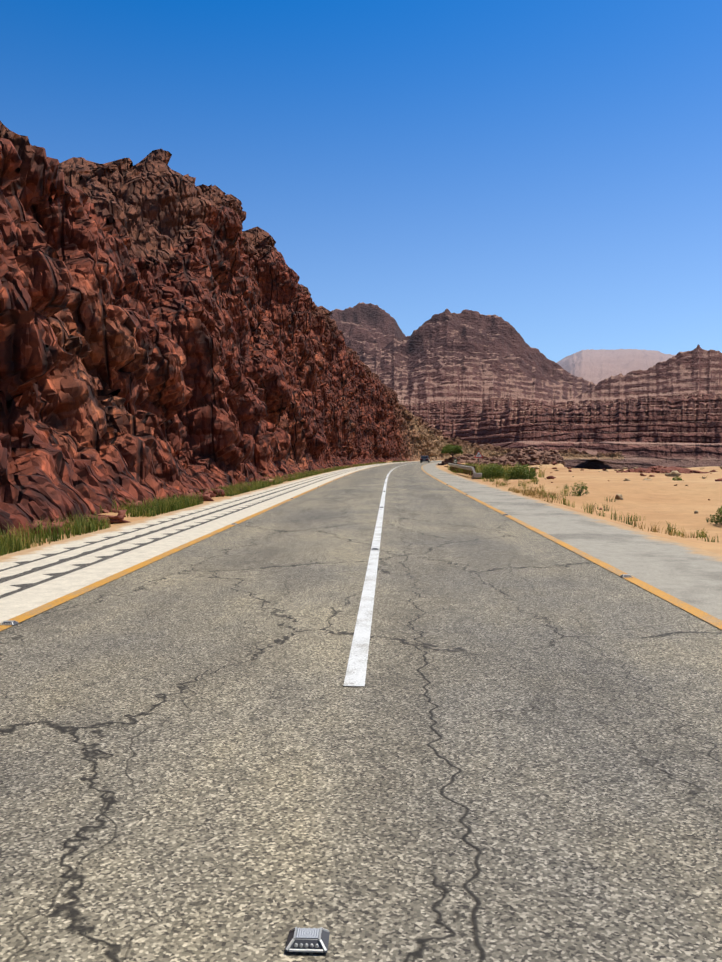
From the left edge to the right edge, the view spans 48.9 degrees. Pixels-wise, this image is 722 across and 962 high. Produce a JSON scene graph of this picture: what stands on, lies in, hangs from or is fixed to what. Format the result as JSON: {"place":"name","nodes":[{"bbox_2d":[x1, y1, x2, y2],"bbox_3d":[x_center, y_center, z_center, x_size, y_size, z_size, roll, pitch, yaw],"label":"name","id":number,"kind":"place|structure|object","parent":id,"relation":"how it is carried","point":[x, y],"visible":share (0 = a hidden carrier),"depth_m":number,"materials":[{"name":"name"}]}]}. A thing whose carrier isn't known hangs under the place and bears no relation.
{"place":"outdoors","nodes":[
{"label":"outdoors","id":0,"kind":"place"},
{"bbox_2d":[0,460,443,622],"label":"road shoulder","id":1,"kind":"object","parent":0,"point":[33,577],"visible":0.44,"depth_m":13.11},
{"bbox_2d":[0,461,721,961],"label":"road asphalt","id":2,"kind":"structure","parent":0,"point":[510,751],"depth_m":4.06,"materials":[{"name":"grey asphalt"}]},
{"bbox_2d":[0,461,418,630],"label":"road edge line","id":3,"kind":"object","parent":2,"relation":"on","point":[43,608],"depth_m":10.03,"materials":[{"name":"paint"}]},
{"bbox_2d":[0,620,17,624],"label":"road stud","id":4,"kind":"object","parent":3,"relation":"on","point":[10,622],"visible":1,"depth_m":7.10,"materials":[{"name":"silver metal"}]},
{"bbox_2d":[285,927,329,952],"bbox_3d":[-0.166,1.421,2.474,0.130,0.028,0.106,0,2,2],"label":"road stud","id":5,"kind":"object","parent":2,"relation":"on","point":[299,939],"visible":0.98,"depth_m":2.45,"materials":[{"name":"silver metal"}]},
{"bbox_2d":[343,463,411,685],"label":"road centre line","id":6,"kind":"object","parent":2,"relation":"on","point":[355,675],"visible":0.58,"depth_m":7.34,"materials":[{"name":"white paint"}]},
{"bbox_2d":[420,456,429,462],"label":"saloon car","id":7,"kind":"object","parent":2,"relation":"on","point":[424,459],"visible":1,"depth_m":169.35,"materials":[{"name":"grey paint"}]},
{"bbox_2d":[421,462,721,629],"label":"road edge line","id":8,"kind":"object","parent":2,"relation":"on","point":[703,615],"depth_m":10.11,"materials":[{"name":"paint"}]},
{"bbox_2d":[620,574,632,577],"bbox_3d":[3.306,1.182,9.899,0.130,0.028,0.106,0,2,2],"label":"road stud","id":9,"kind":"object","parent":8,"relation":"on","point":[626,576],"visible":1,"depth_m":9.86,"materials":[{"name":"silver metal"}]},
{"bbox_2d":[0,0,721,362],"label":"sky","id":10,"kind":"structure","parent":0,"point":[552,169],"materials":[{"name":"blue"}]},
{"bbox_2d":[7,302,721,554],"bbox_3d":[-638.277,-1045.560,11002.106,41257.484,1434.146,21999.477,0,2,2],"label":"terrain","id":11,"kind":"structure","parent":0,"point":[473,377],"depth_m":929.72,"materials":[{"name":"brown stone"}]},
{"bbox_2d":[0,461,408,555],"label":"grass","id":12,"kind":"structure","parent":11,"relation":"on","point":[13,544],"depth_m":20.10,"materials":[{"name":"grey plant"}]},
{"bbox_2d":[0,121,623,540],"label":"rocky cliff","id":13,"kind":"structure","parent":11,"relation":"on","point":[166,329],"depth_m":39.35,"materials":[{"name":"brown stone"}]},
{"bbox_2d":[437,454,491,464],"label":"rocks","id":14,"kind":"object","parent":11,"relation":"on","point":[467,456],"visible":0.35,"depth_m":125.67,"materials":[{"name":"stone"}]},
{"bbox_2d":[448,462,481,478],"bbox_3d":[8.428,-0.998,68.132,0.561,0.904,32.829,0,2,3],"label":"guardrail","id":15,"kind":"object","parent":11,"relation":"on","point":[474,474],"visible":1,"depth_m":61.34,"materials":[{"name":"metal"}]},
{"bbox_2d":[474,450,482,464],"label":"road sign","id":16,"kind":"object","parent":11,"relation":"on","point":[478,455],"visible":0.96,"depth_m":79.35,"materials":[{"name":"white metal"}]},
{"bbox_2d":[480,463,505,477],"bbox_3d":[8.774,-0.638,52.229,1.899,1.100,2.255,0,2,2],"label":"shrub","id":17,"kind":"object","parent":11,"relation":"on","point":[490,468],"visible":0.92,"depth_m":51.72,"materials":[{"name":"green plant"}]},
{"bbox_2d":[447,461,546,478],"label":"grass","id":18,"kind":"structure","parent":11,"relation":"on","point":[478,468],"depth_m":55.69,"materials":[{"name":"green plant"}]},
{"bbox_2d":[468,446,565,466],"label":"rocks","id":19,"kind":"object","parent":11,"relation":"on","point":[518,454],"visible":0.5,"depth_m":109.53,"materials":[{"name":"brown stone"}]},
{"bbox_2d":[504,462,537,479],"bbox_3d":[9.959,-0.557,49.629,1.961,1.242,1.906,2,3,44],"label":"shrub","id":20,"kind":"object","parent":11,"relation":"on","point":[517,471],"visible":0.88,"depth_m":49.34,"materials":[{"name":"green plant"}]},
{"bbox_2d":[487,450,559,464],"bbox_3d":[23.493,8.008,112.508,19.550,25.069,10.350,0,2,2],"label":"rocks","id":21,"kind":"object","parent":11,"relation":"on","point":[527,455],"visible":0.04,"depth_m":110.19,"materials":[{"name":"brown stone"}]},
{"bbox_2d":[463,474,693,537],"bbox_3d":[7.435,0.450,32.177,2.352,0.683,52.588,0,2,2],"label":"dry grass fringe","id":22,"kind":"object","parent":11,"relation":"on","point":[532,493],"visible":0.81,"depth_m":29.34,"materials":[{"name":"beige plant"}]},
{"bbox_2d":[569,482,588,495],"bbox_3d":[8.318,0.260,30.216,0.686,0.624,0.767,-1,2,-27],"label":"shrub","id":23,"kind":"object","parent":11,"relation":"on","point":[579,492],"visible":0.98,"depth_m":30.11,"materials":[{"name":"green plant"}]},
{"bbox_2d":[444,462,721,513],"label":"rocks","id":24,"kind":"object","parent":11,"relation":"on","point":[671,474],"visible":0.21,"depth_m":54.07,"materials":[{"name":"brown stone"}]},
{"bbox_2d":[478,474,717,541],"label":"verge weeds","id":25,"kind":"object","parent":11,"relation":"on","point":[702,534],"visible":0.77,"depth_m":23.29,"materials":[{"name":"green plant"}]},
{"bbox_2d":[546,476,721,480],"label":"rocks","id":26,"kind":"object","parent":11,"relation":"on","point":[553,477],"visible":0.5,"depth_m":46.92,"materials":[{"name":"brown stone"}]},
{"bbox_2d":[621,466,704,473],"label":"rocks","id":27,"kind":"object","parent":11,"relation":"on","point":[667,469],"visible":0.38,"depth_m":68.05,"materials":[{"name":"brown stone"}]},
{"bbox_2d":[616,466,717,473],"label":"rocks","id":28,"kind":"object","parent":27,"relation":"on","point":[658,471],"visible":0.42,"depth_m":67.98,"materials":[{"name":"brown stone"}]},
{"bbox_2d":[672,476,683,480],"bbox_3d":[18.060,-0.074,45.345,0.670,0.479,0.763,1,2,36],"label":"shrub","id":29,"kind":"object","parent":11,"relation":"on","point":[677,478],"visible":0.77,"depth_m":45.27,"materials":[{"name":"green plant"}]},
{"bbox_2d":[706,507,721,524],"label":"shrub","id":30,"kind":"object","parent":11,"relation":"on","point":[719,511],"visible":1,"depth_m":21.24,"materials":[{"name":"green plant"}]},
{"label":"roadside tree trunk","id":31,"kind":"object","parent":11,"relation":"on","visible":0},
{"bbox_2d":[441,448,450,453],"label":"tree","id":32,"kind":"object","parent":31,"relation":"attached to","point":[443,450],"visible":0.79,"depth_m":125.28,"materials":[{"name":"green plant"}]},
{"bbox_2d":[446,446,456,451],"bbox_3d":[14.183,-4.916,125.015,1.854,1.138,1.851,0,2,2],"label":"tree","id":33,"kind":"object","parent":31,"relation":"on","point":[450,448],"visible":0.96,"depth_m":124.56,"materials":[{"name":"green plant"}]},
{"bbox_2d":[452,445,461,451],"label":"tree","id":34,"kind":"object","parent":31,"relation":"attached to","point":[456,447],"visible":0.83,"depth_m":124.98,"materials":[{"name":"green plant"}]},
{"bbox_2d":[422,462,721,619],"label":"road shoulder","id":35,"kind":"object","parent":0,"point":[690,575],"visible":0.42,"depth_m":13.26}
]}

